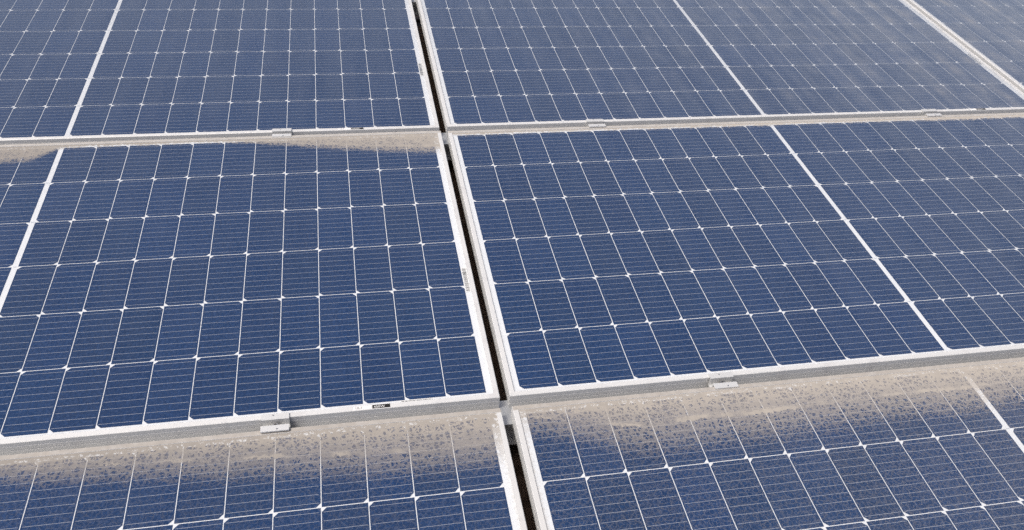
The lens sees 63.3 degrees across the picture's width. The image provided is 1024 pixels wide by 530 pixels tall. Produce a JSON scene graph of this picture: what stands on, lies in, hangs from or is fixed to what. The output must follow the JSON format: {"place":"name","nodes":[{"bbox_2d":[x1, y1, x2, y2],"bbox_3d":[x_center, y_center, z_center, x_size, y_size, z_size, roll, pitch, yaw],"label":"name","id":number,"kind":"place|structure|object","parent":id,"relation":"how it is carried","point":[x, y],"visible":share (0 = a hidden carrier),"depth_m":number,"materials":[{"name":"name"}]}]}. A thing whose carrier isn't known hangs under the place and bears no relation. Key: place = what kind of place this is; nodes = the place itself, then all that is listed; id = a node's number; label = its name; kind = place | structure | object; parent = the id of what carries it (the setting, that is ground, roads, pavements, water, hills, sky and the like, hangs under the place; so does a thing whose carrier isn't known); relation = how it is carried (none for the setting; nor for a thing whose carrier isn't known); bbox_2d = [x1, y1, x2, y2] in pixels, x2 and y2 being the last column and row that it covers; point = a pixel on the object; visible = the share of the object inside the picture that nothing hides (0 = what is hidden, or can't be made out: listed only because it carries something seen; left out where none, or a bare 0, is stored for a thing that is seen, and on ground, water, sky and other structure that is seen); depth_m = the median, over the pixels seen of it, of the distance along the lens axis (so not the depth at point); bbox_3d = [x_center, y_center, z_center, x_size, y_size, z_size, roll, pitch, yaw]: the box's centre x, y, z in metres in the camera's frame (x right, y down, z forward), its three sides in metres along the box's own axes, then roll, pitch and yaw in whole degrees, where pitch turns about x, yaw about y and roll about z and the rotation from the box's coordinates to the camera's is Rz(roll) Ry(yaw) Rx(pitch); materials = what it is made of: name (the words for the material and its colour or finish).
{"place":"outdoors","nodes":[
{"label":"outdoors","id":0,"kind":"place"},
{"bbox_2d":[415,16,536,529],"bbox_3d":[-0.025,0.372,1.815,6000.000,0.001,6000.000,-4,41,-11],"label":"ground","id":1,"kind":"structure","parent":0,"point":[523,492],"depth_m":2.12,"materials":[{"name":"black"}]},
{"bbox_2d":[316,0,516,445],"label":"mounting rail","id":2,"kind":"object","parent":1,"relation":"on","point":[506,409],"visible":0.08,"depth_m":1.75,"materials":[{"name":"metal"}]},
{"bbox_2d":[0,0,438,144],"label":"solar panel","id":3,"kind":"object","parent":2,"relation":"on","point":[71,71],"visible":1,"depth_m":2.68,"materials":[{"name":"glass"}]},
{"bbox_2d":[0,131,499,455],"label":"solar panel","id":4,"kind":"object","parent":2,"relation":"on","point":[159,290],"visible":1,"depth_m":1.92,"materials":[{"name":"glass"}]},
{"bbox_2d":[0,408,527,529],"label":"solar panel","id":5,"kind":"object","parent":2,"relation":"on","point":[450,471],"visible":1,"depth_m":1.54,"materials":[{"name":"glass"}]},
{"bbox_2d":[260,412,289,432],"bbox_3d":[-0.466,0.317,1.639,0.054,0.023,0.043,-4,41,-11],"label":"clamp","id":6,"kind":"object","parent":2,"relation":"on","point":[277,422],"visible":1,"depth_m":1.64,"materials":[{"name":"metal"}]},
{"bbox_2d":[272,128,291,136],"bbox_3d":[-0.669,-0.377,2.420,0.054,0.023,0.043,-4,41,-11],"label":"clamp","id":7,"kind":"object","parent":2,"relation":"on","point":[283,132],"visible":0.65,"depth_m":2.42,"materials":[{"name":"metal"}]},
{"bbox_2d":[586,119,605,126],"bbox_3d":[0.261,-0.435,2.598,0.054,0.023,0.043,-4,41,-11],"label":"clamp","id":8,"kind":"object","parent":2,"relation":"on","point":[594,122],"visible":0.79,"depth_m":2.60,"materials":[{"name":"metal"}]},
{"bbox_2d":[416,0,1023,135],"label":"solar panel","id":9,"kind":"object","parent":2,"relation":"on","point":[510,64],"visible":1,"depth_m":2.98,"materials":[{"name":"glass"}]},
{"bbox_2d":[708,372,738,388],"bbox_3d":[0.459,0.258,1.816,0.054,0.023,0.043,-4,41,-11],"label":"clamp","id":10,"kind":"object","parent":2,"relation":"on","point":[722,380],"visible":0.97,"depth_m":1.82,"materials":[{"name":"metal"}]},
{"bbox_2d":[448,113,1023,406],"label":"solar panel","id":11,"kind":"object","parent":2,"relation":"on","point":[612,261],"visible":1,"depth_m":2.18,"materials":[{"name":"glass"}]},
{"bbox_2d":[511,357,1023,529],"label":"solar panel","id":12,"kind":"object","parent":2,"relation":"on","point":[938,447],"visible":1,"depth_m":1.68,"materials":[{"name":"glass"}]},
{"bbox_2d":[921,109,941,116],"bbox_3d":[1.419,-0.508,2.820,0.054,0.023,0.043,-4,41,-11],"label":"clamp","id":13,"kind":"object","parent":2,"relation":"on","point":[929,112],"visible":0.8,"depth_m":2.82,"materials":[{"name":"metal"}]},
{"bbox_2d":[906,0,1023,92],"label":"solar panel","id":14,"kind":"object","parent":2,"relation":"on","point":[990,33],"visible":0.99,"depth_m":3.42,"materials":[{"name":"glass"}]}
]}

